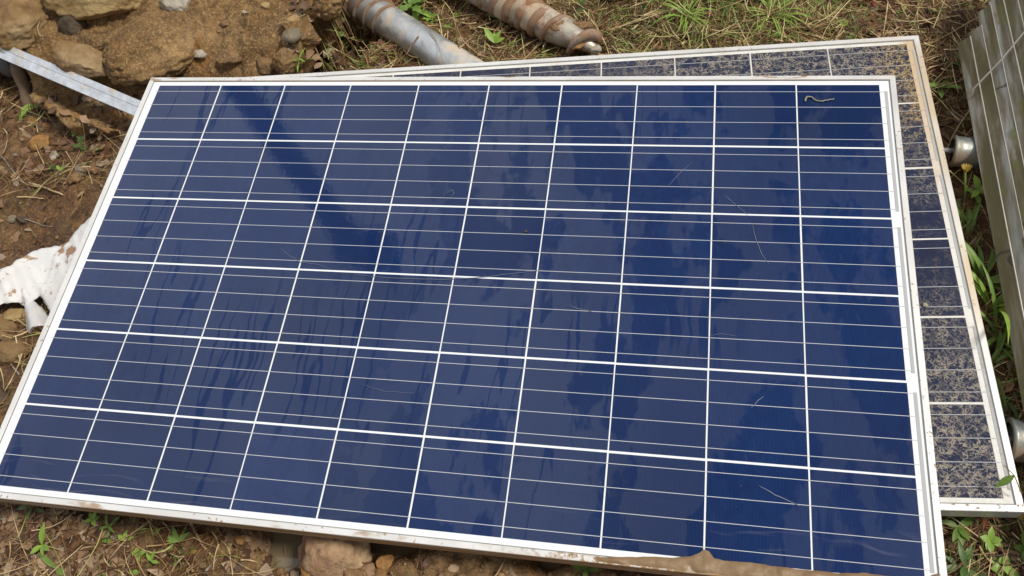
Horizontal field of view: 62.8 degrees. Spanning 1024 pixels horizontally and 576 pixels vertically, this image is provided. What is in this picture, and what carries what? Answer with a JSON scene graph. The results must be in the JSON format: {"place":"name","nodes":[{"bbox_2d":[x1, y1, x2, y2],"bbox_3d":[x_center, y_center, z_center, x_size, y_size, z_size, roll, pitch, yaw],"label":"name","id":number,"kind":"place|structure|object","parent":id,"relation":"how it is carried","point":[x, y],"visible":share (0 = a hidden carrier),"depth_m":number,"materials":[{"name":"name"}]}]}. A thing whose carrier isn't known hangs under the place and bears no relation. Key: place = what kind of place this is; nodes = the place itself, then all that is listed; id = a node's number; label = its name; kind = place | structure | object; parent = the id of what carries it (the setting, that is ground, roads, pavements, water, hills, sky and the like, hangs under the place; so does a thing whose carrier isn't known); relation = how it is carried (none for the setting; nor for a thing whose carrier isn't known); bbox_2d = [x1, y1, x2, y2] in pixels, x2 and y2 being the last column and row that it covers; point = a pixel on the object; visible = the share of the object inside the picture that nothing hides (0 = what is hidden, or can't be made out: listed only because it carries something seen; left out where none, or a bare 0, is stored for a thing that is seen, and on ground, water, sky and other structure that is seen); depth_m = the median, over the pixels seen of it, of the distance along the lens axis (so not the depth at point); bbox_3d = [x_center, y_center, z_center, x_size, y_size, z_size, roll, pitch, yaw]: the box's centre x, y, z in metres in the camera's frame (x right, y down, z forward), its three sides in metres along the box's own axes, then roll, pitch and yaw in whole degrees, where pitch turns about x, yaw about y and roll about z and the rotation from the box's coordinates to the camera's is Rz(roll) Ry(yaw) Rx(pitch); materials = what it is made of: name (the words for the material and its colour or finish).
{"place":"outdoors","nodes":[
{"label":"outdoors","id":0,"kind":"place"},
{"bbox_2d":[21,0,340,138],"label":"earth bank","id":1,"kind":"structure","parent":0,"point":[252,43],"depth_m":2.08,"materials":[{"name":"soil"}]},
{"bbox_2d":[0,0,47,49],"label":"boulder","id":2,"kind":"object","parent":1,"relation":"on","point":[20,20],"visible":0.97,"depth_m":2.13,"materials":[{"name":"stone"}]},
{"bbox_2d":[0,47,140,115],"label":"mounting rail","id":3,"kind":"object","parent":1,"relation":"on","point":[80,84],"visible":0.41,"depth_m":2.07,"materials":[{"name":"metal"}]},
{"bbox_2d":[57,15,87,34],"bbox_3d":[-1.135,-0.688,2.177,0.070,0.072,0.082,3,62,11],"label":"stone","id":4,"kind":"object","parent":1,"relation":"on","point":[69,25],"visible":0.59,"depth_m":2.15,"materials":[{"name":"stone"}]},
{"bbox_2d":[51,40,106,77],"bbox_3d":[-1.069,-0.569,2.109,0.181,0.081,0.122,22,47,7],"label":"boulder","id":5,"kind":"object","parent":1,"relation":"on","point":[83,60],"visible":0.71,"depth_m":2.07,"materials":[{"name":"stone"}]},
{"bbox_2d":[43,0,141,20],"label":"boulder","id":6,"kind":"object","parent":1,"relation":"on","point":[83,10],"visible":0.89,"depth_m":2.12,"materials":[{"name":"stone"}]},
{"bbox_2d":[102,10,201,85],"bbox_3d":[-0.883,-0.594,2.084,0.269,0.131,0.218,-25,60,-11],"label":"boulder","id":7,"kind":"object","parent":1,"relation":"on","point":[143,48],"visible":0.81,"depth_m":2.03,"materials":[{"name":"brown rock"}]},
{"bbox_2d":[158,0,190,11],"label":"boulder","id":8,"kind":"object","parent":1,"relation":"on","point":[174,5],"visible":0.48,"depth_m":2.09,"materials":[{"name":"stone"}]},
{"bbox_2d":[194,49,206,57],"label":"stone","id":9,"kind":"object","parent":1,"relation":"on","point":[200,53],"visible":1,"depth_m":2.05,"materials":[{"name":"stone"}]},
{"bbox_2d":[220,20,228,26],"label":"stone","id":10,"kind":"object","parent":1,"relation":"on","point":[224,23],"visible":1,"depth_m":2.06,"materials":[{"name":"stone"}]},
{"bbox_2d":[216,49,241,64],"bbox_3d":[-0.688,-0.561,2.042,0.065,0.038,0.044,3,62,11],"label":"stone","id":11,"kind":"object","parent":1,"relation":"on","point":[228,56],"visible":1,"depth_m":2.03,"materials":[{"name":"stone"}]},
{"bbox_2d":[260,2,269,8],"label":"stone","id":12,"kind":"object","parent":1,"relation":"on","point":[265,5],"visible":1,"depth_m":2.04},
{"bbox_2d":[256,57,275,74],"bbox_3d":[-0.589,-0.539,2.032,0.074,0.039,0.044,-12,60,3],"label":"stone","id":13,"kind":"object","parent":1,"relation":"on","point":[265,66],"visible":0.68,"depth_m":2.02,"materials":[{"name":"stone"}]},
{"bbox_2d":[271,46,303,74],"bbox_3d":[-0.536,-0.551,2.017,0.059,0.077,0.093,25,68,10],"label":"clay block","id":14,"kind":"object","parent":1,"relation":"on","point":[282,59],"depth_m":1.99,"materials":[{"name":"soil"}]},
{"bbox_2d":[281,15,300,23],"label":"stone","id":15,"kind":"object","parent":1,"relation":"on","point":[293,17],"visible":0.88,"depth_m":2.00,"materials":[{"name":"stone"}]},
{"bbox_2d":[281,27,301,43],"bbox_3d":[-0.521,-0.596,1.990,0.049,0.032,0.040,-29,61,-7],"label":"stone","id":16,"kind":"object","parent":1,"relation":"on","point":[292,35],"visible":1,"depth_m":1.98,"materials":[{"name":"stone"}]},
{"bbox_2d":[279,16,321,49],"bbox_3d":[-0.516,-0.617,2.032,0.081,0.092,0.077,-29,61,-7],"label":"clay block","id":17,"kind":"object","parent":1,"relation":"on","point":[311,38],"depth_m":2.01,"materials":[{"name":"soil"}]},
{"bbox_2d":[291,48,312,72],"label":"weed","id":18,"kind":"object","parent":1,"relation":"on","point":[298,59],"visible":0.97,"depth_m":2.00,"materials":[{"name":"green plant"}]},
{"bbox_2d":[309,0,343,20],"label":"clay block","id":19,"kind":"object","parent":1,"relation":"on","point":[328,10],"depth_m":2.00,"materials":[{"name":"soil"}]},
{"bbox_2d":[0,0,1023,575],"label":"ground","id":20,"kind":"structure","parent":0,"point":[58,222],"depth_m":1.96,"materials":[{"name":"soil"}]},
{"bbox_2d":[0,387,9,406],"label":"stone","id":21,"kind":"object","parent":20,"relation":"on","point":[3,394],"visible":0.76,"depth_m":1.76,"materials":[{"name":"stone"}]},
{"bbox_2d":[0,317,18,340],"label":"stone","id":22,"kind":"object","parent":20,"relation":"on","point":[6,324],"visible":0.76,"depth_m":1.86,"materials":[{"name":"stone"}]},
{"bbox_2d":[7,215,15,223],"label":"stone","id":23,"kind":"object","parent":20,"relation":"on","point":[11,219],"visible":0.97,"depth_m":2.08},
{"bbox_2d":[0,58,26,77],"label":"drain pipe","id":24,"kind":"object","parent":20,"relation":"on","point":[5,68],"visible":0.14,"depth_m":2.20,"materials":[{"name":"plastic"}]},
{"bbox_2d":[2,308,25,322],"bbox_3d":[-1.122,0.067,1.906,0.067,0.038,0.040,-6,61,6],"label":"stone","id":25,"kind":"object","parent":20,"relation":"on","point":[11,314],"visible":0.52,"depth_m":1.89,"materials":[{"name":"stone"}]},
{"bbox_2d":[0,340,32,363],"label":"stone","id":26,"kind":"object","parent":20,"relation":"on","point":[11,351],"visible":0.87,"depth_m":1.82,"materials":[{"name":"stone"}]},
{"bbox_2d":[16,216,28,223],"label":"stone","id":27,"kind":"object","parent":20,"relation":"on","point":[20,219],"visible":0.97,"depth_m":2.06,"materials":[{"name":"stone"}]},
{"bbox_2d":[9,62,36,111],"bbox_3d":[-1.288,-0.529,2.211,0.040,0.132,0.112,3,62,11],"label":"wooden stake","id":28,"kind":"object","parent":20,"relation":"on","point":[20,77],"visible":0.66,"depth_m":2.20,"materials":[{"name":"brown wood"}]},
{"bbox_2d":[19,103,39,119],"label":"fern","id":29,"kind":"object","parent":20,"relation":"on","point":[23,111],"visible":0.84,"depth_m":2.19,"materials":[{"name":"green plant"}]},
{"bbox_2d":[17,505,45,518],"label":"weed","id":30,"kind":"object","parent":20,"relation":"on","point":[30,510],"visible":0.76,"depth_m":1.62,"materials":[{"name":"green plant"}]},
{"bbox_2d":[0,508,66,520],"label":"twig","id":31,"kind":"object","parent":20,"relation":"on","point":[56,509],"visible":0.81,"depth_m":1.63,"materials":[{"name":"wood"}]},
{"bbox_2d":[21,288,47,332],"bbox_3d":[-1.058,0.062,1.850,0.143,0.044,0.060,36,73,25],"label":"plastic scrap","id":32,"kind":"object","parent":20,"relation":"on","point":[36,314],"visible":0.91,"depth_m":1.84,"materials":[{"name":"white"}]},
{"bbox_2d":[27,135,49,151],"bbox_3d":[-1.205,-0.372,2.142,0.055,0.041,0.038,-29,60,10],"label":"stone","id":33,"kind":"object","parent":20,"relation":"on","point":[42,141],"visible":0.97,"depth_m":2.13,"materials":[{"name":"stone"}]},
{"bbox_2d":[30,524,49,555],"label":"weed","id":34,"kind":"object","parent":20,"relation":"on","point":[42,547],"visible":0.99,"depth_m":1.58,"materials":[{"name":"green plant"}]},
{"bbox_2d":[0,217,90,310],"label":"sack","id":35,"kind":"object","parent":20,"relation":"on","point":[41,273],"visible":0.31,"depth_m":1.92,"materials":[{"name":"plastic"}]},
{"bbox_2d":[28,182,63,194],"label":"twig","id":36,"kind":"object","parent":20,"relation":"on","point":[35,184],"visible":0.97,"depth_m":2.08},
{"bbox_2d":[39,553,62,574],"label":"weed","id":37,"kind":"object","parent":20,"relation":"on","point":[47,560],"visible":0.97,"depth_m":1.57,"materials":[{"name":"green plant"}]},
{"bbox_2d":[49,151,59,159],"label":"stone","id":38,"kind":"object","parent":20,"relation":"on","point":[54,155],"visible":0.95,"depth_m":2.12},
{"bbox_2d":[67,171,83,183],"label":"stone","id":39,"kind":"object","parent":20,"relation":"on","point":[73,177],"visible":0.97,"depth_m":2.06,"materials":[{"name":"stone"}]},
{"bbox_2d":[72,135,86,149],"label":"weed","id":40,"kind":"object","parent":20,"relation":"on","point":[79,139],"visible":0.98,"depth_m":2.12,"materials":[{"name":"green plant"}]},
{"bbox_2d":[74,164,87,175],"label":"stone","id":41,"kind":"object","parent":20,"relation":"on","point":[79,170],"visible":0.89,"depth_m":2.07,"materials":[{"name":"stone"}]},
{"bbox_2d":[40,543,129,571],"bbox_3d":[-0.811,0.503,1.591,0.181,0.011,0.028,-16,60,1],"label":"twig","id":42,"kind":"object","parent":20,"relation":"on","point":[88,547],"visible":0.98,"depth_m":1.59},
{"bbox_2d":[84,512,98,525],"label":"weed","id":43,"kind":"object","parent":20,"relation":"on","point":[92,518],"visible":0.98,"depth_m":1.60,"materials":[{"name":"green plant"}]},
{"bbox_2d":[99,514,119,537],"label":"weed","id":44,"kind":"object","parent":20,"relation":"on","point":[109,527],"visible":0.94,"depth_m":1.59,"materials":[{"name":"green plant"}]},
{"bbox_2d":[118,531,133,540],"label":"weed","id":45,"kind":"object","parent":20,"relation":"on","point":[124,535],"visible":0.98,"depth_m":1.58,"materials":[{"name":"green plant"}]},
{"bbox_2d":[125,517,140,575],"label":"twig","id":46,"kind":"object","parent":20,"relation":"on","point":[137,527],"visible":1,"depth_m":1.58,"materials":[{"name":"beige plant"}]},
{"bbox_2d":[131,547,144,560],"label":"weed","id":47,"kind":"object","parent":20,"relation":"on","point":[141,552],"visible":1,"depth_m":1.56,"materials":[{"name":"green plant"}]},
{"bbox_2d":[146,549,158,563],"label":"weed","id":48,"kind":"object","parent":20,"relation":"on","point":[149,558],"visible":1,"depth_m":1.55,"materials":[{"name":"green plant"}]},
{"bbox_2d":[167,526,189,543],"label":"weed","id":49,"kind":"object","parent":20,"relation":"on","point":[173,538],"visible":0.98,"depth_m":1.57,"materials":[{"name":"green plant"}]},
{"bbox_2d":[190,523,213,558],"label":"twig","id":50,"kind":"object","parent":20,"relation":"on","point":[202,545],"visible":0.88,"depth_m":1.57,"materials":[{"name":"wood"}]},
{"bbox_2d":[216,528,232,575],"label":"twig","id":51,"kind":"object","parent":20,"relation":"on","point":[227,548],"visible":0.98,"depth_m":1.54,"materials":[{"name":"wood"}]},
{"bbox_2d":[235,535,245,544],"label":"stone","id":52,"kind":"object","parent":20,"relation":"on","point":[239,540],"visible":1,"depth_m":1.53,"materials":[{"name":"stone"}]},
{"bbox_2d":[301,568,311,575],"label":"stone","id":53,"kind":"object","parent":20,"relation":"on","point":[304,573],"visible":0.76,"depth_m":1.46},
{"bbox_2d":[298,535,372,575],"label":"boulder","id":54,"kind":"object","parent":20,"relation":"on","point":[320,556],"visible":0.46,"depth_m":1.45,"materials":[{"name":"stone"}]},
{"bbox_2d":[343,568,366,575],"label":"stone","id":55,"kind":"object","parent":20,"relation":"on","point":[353,572],"visible":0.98,"depth_m":1.45,"materials":[{"name":"stone"}]},
{"bbox_2d":[361,562,374,575],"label":"stone","id":56,"kind":"object","parent":20,"relation":"on","point":[369,568],"visible":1,"depth_m":1.46,"materials":[{"name":"stone"}]},
{"bbox_2d":[376,554,393,571],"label":"stone","id":57,"kind":"object","parent":20,"relation":"on","point":[384,563],"visible":1,"depth_m":1.46,"materials":[{"name":"stone"}]},
{"bbox_2d":[341,0,483,65],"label":"pipe","id":58,"kind":"object","parent":20,"relation":"on","point":[387,19],"visible":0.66,"depth_m":2.06,"materials":[{"name":"metal"}]},
{"bbox_2d":[268,532,561,570],"bbox_3d":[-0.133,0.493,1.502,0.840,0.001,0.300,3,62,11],"label":"stone","id":59,"kind":"object","parent":20,"relation":"on","point":[290,542],"visible":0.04,"depth_m":1.54,"materials":[{"name":"brown stone"}]},
{"bbox_2d":[398,0,431,19],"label":"weed","id":60,"kind":"object","parent":20,"relation":"on","point":[416,8],"visible":0.88,"depth_m":2.13,"materials":[{"name":"green plant"}]},
{"bbox_2d":[422,13,438,24],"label":"weed","id":61,"kind":"object","parent":20,"relation":"on","point":[429,17],"visible":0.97,"depth_m":2.13,"materials":[{"name":"green plant"}]},
{"bbox_2d":[484,27,503,46],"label":"weed","id":62,"kind":"object","parent":20,"relation":"on","point":[494,38],"visible":0.94,"depth_m":2.04,"materials":[{"name":"green plant"}]},
{"bbox_2d":[0,0,1023,575],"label":"dry grass","id":63,"kind":"structure","parent":20,"relation":"on","point":[672,38],"depth_m":1.91,"materials":[{"name":"plant"}]},
{"bbox_2d":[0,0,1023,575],"bbox_3d":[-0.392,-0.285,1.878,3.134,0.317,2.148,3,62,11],"label":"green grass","id":64,"kind":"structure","parent":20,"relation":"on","point":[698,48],"depth_m":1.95,"materials":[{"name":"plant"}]},
{"bbox_2d":[0,0,1023,575],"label":"dead leaves","id":65,"kind":"object","parent":20,"relation":"on","point":[94,562],"visible":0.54,"depth_m":1.63,"materials":[{"name":"plant"}]},
{"bbox_2d":[501,37,524,52],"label":"weed","id":66,"kind":"object","parent":20,"relation":"on","point":[511,45],"visible":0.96,"depth_m":2.03,"materials":[{"name":"green plant"}]},
{"bbox_2d":[465,0,601,55],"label":"ground screw","id":67,"kind":"object","parent":20,"relation":"on","point":[541,20],"visible":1,"depth_m":1.98,"materials":[{"name":"galvanised steel"},{"name":"rust"}]},
{"bbox_2d":[534,42,556,57],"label":"grass tuft","id":68,"kind":"object","parent":20,"relation":"on","point":[543,52],"visible":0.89,"depth_m":2.01,"materials":[{"name":"green plant"}]},
{"bbox_2d":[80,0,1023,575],"bbox_3d":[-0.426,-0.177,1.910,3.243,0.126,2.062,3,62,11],"label":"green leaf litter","id":69,"kind":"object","parent":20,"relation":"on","point":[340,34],"visible":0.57,"depth_m":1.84,"materials":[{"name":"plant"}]},
{"bbox_2d":[576,0,588,17],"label":"weed","id":70,"kind":"object","parent":20,"relation":"on","point":[581,4],"visible":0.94,"depth_m":2.05,"materials":[{"name":"green plant"}]},
{"bbox_2d":[570,565,599,575],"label":"weed","id":71,"kind":"object","parent":20,"relation":"on","point":[586,570],"visible":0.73,"depth_m":1.41,"materials":[{"name":"green plant"}]},
{"bbox_2d":[617,23,644,48],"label":"grass tuft","id":72,"kind":"object","parent":20,"relation":"on","point":[633,31],"visible":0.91,"depth_m":1.99,"materials":[{"name":"green plant"}]},
{"bbox_2d":[255,35,1023,517],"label":"solar panel","id":73,"kind":"object","parent":20,"relation":"on","point":[973,457],"visible":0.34,"depth_m":1.55,"materials":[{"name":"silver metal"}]},
{"bbox_2d":[0,75,946,575],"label":"solar panel","id":74,"kind":"object","parent":73,"relation":"on","point":[674,329],"visible":1,"depth_m":1.54,"materials":[{"name":"blue glass"}]},
{"bbox_2d":[804,96,833,101],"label":"dry stem","id":75,"kind":"object","parent":74,"relation":"on","point":[815,99],"visible":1,"depth_m":1.67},
{"bbox_2d":[995,466,1021,493],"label":"leaf sprig","id":76,"kind":"object","parent":73,"relation":"on","point":[1005,480],"visible":1,"depth_m":1.29,"materials":[{"name":"plant"}]},
{"bbox_2d":[651,0,715,38],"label":"grass tuft","id":77,"kind":"object","parent":20,"relation":"on","point":[683,12],"visible":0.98,"depth_m":1.95,"materials":[{"name":"green plant"}]},
{"bbox_2d":[680,16,713,46],"bbox_3d":[0.427,-0.581,1.939,0.087,0.040,0.084,-10,60,4],"label":"grass tuft","id":78,"kind":"object","parent":20,"relation":"on","point":[700,34],"visible":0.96,"depth_m":1.94,"materials":[{"name":"green plant"}]},
{"bbox_2d":[704,0,752,24],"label":"grass tuft","id":79,"kind":"object","parent":20,"relation":"on","point":[730,2],"visible":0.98,"depth_m":1.95,"materials":[{"name":"green plant"}]},
{"bbox_2d":[738,0,811,43],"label":"grass tuft","id":80,"kind":"object","parent":20,"relation":"on","point":[785,14],"visible":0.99,"depth_m":1.93,"materials":[{"name":"green plant"}]},
{"bbox_2d":[771,17,804,40],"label":"grass tuft","id":81,"kind":"object","parent":20,"relation":"on","point":[787,34],"visible":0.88,"depth_m":1.91,"materials":[{"name":"green plant"}]},
{"bbox_2d":[837,19,847,25],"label":"weed","id":82,"kind":"object","parent":20,"relation":"on","point":[844,20],"visible":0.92,"depth_m":1.91,"materials":[{"name":"green plant"}]},
{"bbox_2d":[929,76,962,97],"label":"weed","id":83,"kind":"object","parent":20,"relation":"on","point":[934,83],"visible":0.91,"depth_m":1.78,"materials":[{"name":"green plant"}]},
{"bbox_2d":[942,517,974,545],"bbox_3d":[0.735,0.401,1.371,0.058,0.037,0.044,-9,60,4],"label":"weed","id":84,"kind":"object","parent":20,"relation":"on","point":[960,533],"visible":0.97,"depth_m":1.36,"materials":[{"name":"green plant"}]},
{"bbox_2d":[944,135,979,168],"bbox_3d":[1.066,-0.249,1.636,0.455,0.064,0.064,8,63,14],"label":"support pipe","id":85,"kind":"object","parent":20,"relation":"on","point":[959,151],"visible":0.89,"depth_m":1.65,"materials":[{"name":"metal"}]},
{"bbox_2d":[957,36,1023,410],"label":"steel rail","id":86,"kind":"object","parent":85,"relation":"on","point":[1014,310],"visible":0.87,"depth_m":1.55,"materials":[{"name":"weathered metal"}]},
{"bbox_2d":[968,25,1023,309],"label":"steel rail","id":87,"kind":"object","parent":86,"relation":"on","point":[1005,178],"visible":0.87,"depth_m":1.59,"materials":[{"name":"weathered metal"}]},
{"bbox_2d":[978,4,1023,246],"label":"steel rail","id":88,"kind":"object","parent":87,"relation":"on","point":[987,23],"visible":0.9,"depth_m":1.62,"materials":[{"name":"metal"}]},
{"bbox_2d":[989,0,1023,159],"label":"steel rail","id":89,"kind":"object","parent":88,"relation":"on","point":[1010,63],"visible":0.79,"depth_m":1.64,"materials":[{"name":"weathered metal"}]},
{"bbox_2d":[1004,0,1023,85],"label":"steel rail","id":90,"kind":"object","parent":89,"relation":"on","point":[1015,18],"depth_m":1.66,"materials":[{"name":"metal"}]},
{"bbox_2d":[1018,0,1023,21],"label":"steel rail","id":91,"kind":"object","parent":90,"relation":"on","point":[1021,3],"depth_m":1.66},
{"bbox_2d":[971,31,1023,98],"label":"strap","id":92,"kind":"object","parent":86,"relation":"attached to","point":[994,66],"visible":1,"depth_m":1.65,"materials":[{"name":"metal"}]},
{"bbox_2d":[945,541,986,575],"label":"weed","id":93,"kind":"object","parent":20,"relation":"on","point":[964,557],"visible":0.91,"depth_m":1.34,"materials":[{"name":"green plant"}]},
{"bbox_2d":[961,163,971,206],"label":"flower","id":94,"kind":"object","parent":20,"relation":"on","point":[966,168],"visible":0.98,"depth_m":1.60,"materials":[{"name":"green plant"}]},
{"bbox_2d":[955,199,981,232],"bbox_3d":[0.877,-0.155,1.638,0.086,0.049,0.096,3,62,11],"label":"grass tuft","id":95,"kind":"object","parent":20,"relation":"on","point":[971,216],"visible":0.84,"depth_m":1.62,"materials":[{"name":"green plant"}]},
{"bbox_2d":[966,174,984,202],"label":"weed","id":96,"kind":"object","parent":20,"relation":"on","point":[977,191],"visible":0.77,"depth_m":1.64,"materials":[{"name":"green plant"}]},
{"bbox_2d":[965,242,1001,302],"bbox_3d":[0.879,-0.036,1.548,0.218,0.073,0.183,3,62,11],"label":"grass tuft","id":97,"kind":"object","parent":20,"relation":"on","point":[973,257],"visible":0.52,"depth_m":1.55,"materials":[{"name":"green plant"}]},
{"bbox_2d":[971,271,1009,341],"bbox_3d":[0.912,0.017,1.461,0.267,0.151,0.241,-4,61,8],"label":"grass tuft","id":98,"kind":"object","parent":20,"relation":"on","point":[1000,300],"visible":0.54,"depth_m":1.52,"materials":[{"name":"green plant"}]},
{"bbox_2d":[980,527,1003,552],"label":"weed","id":99,"kind":"object","parent":20,"relation":"on","point":[991,539],"visible":0.97,"depth_m":1.35,"materials":[{"name":"green plant"}]},
{"bbox_2d":[977,256,1014,363],"bbox_3d":[0.860,0.070,1.491,0.231,0.092,0.251,32,71,24],"label":"grass tuft","id":100,"kind":"object","parent":20,"relation":"on","point":[990,341],"visible":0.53,"depth_m":1.50,"materials":[{"name":"green plant"}]},
{"bbox_2d":[991,325,1012,417],"bbox_3d":[0.829,0.144,1.474,0.133,0.082,0.217,20,67,19],"label":"grass tuft","id":101,"kind":"object","parent":20,"relation":"on","point":[1001,338],"visible":0.3,"depth_m":1.49,"materials":[{"name":"green plant"}]},
{"bbox_2d":[990,556,1018,575],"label":"weed","id":102,"kind":"object","parent":20,"relation":"on","point":[996,567],"visible":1,"depth_m":1.33,"materials":[{"name":"green plant"}]},
{"bbox_2d":[999,390,1019,419],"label":"grass tuft","id":103,"kind":"object","parent":20,"relation":"on","point":[1012,406],"visible":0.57,"depth_m":1.45,"materials":[{"name":"green plant"}]},
{"bbox_2d":[1005,417,1023,462],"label":"support pipe","id":104,"kind":"object","parent":20,"relation":"on","point":[1015,429],"visible":0.6,"depth_m":1.37,"materials":[{"name":"metal"}]},
{"bbox_2d":[1012,530,1023,562],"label":"weed","id":105,"kind":"object","parent":20,"relation":"on","point":[1019,548],"visible":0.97,"depth_m":1.34,"materials":[{"name":"green plant"}]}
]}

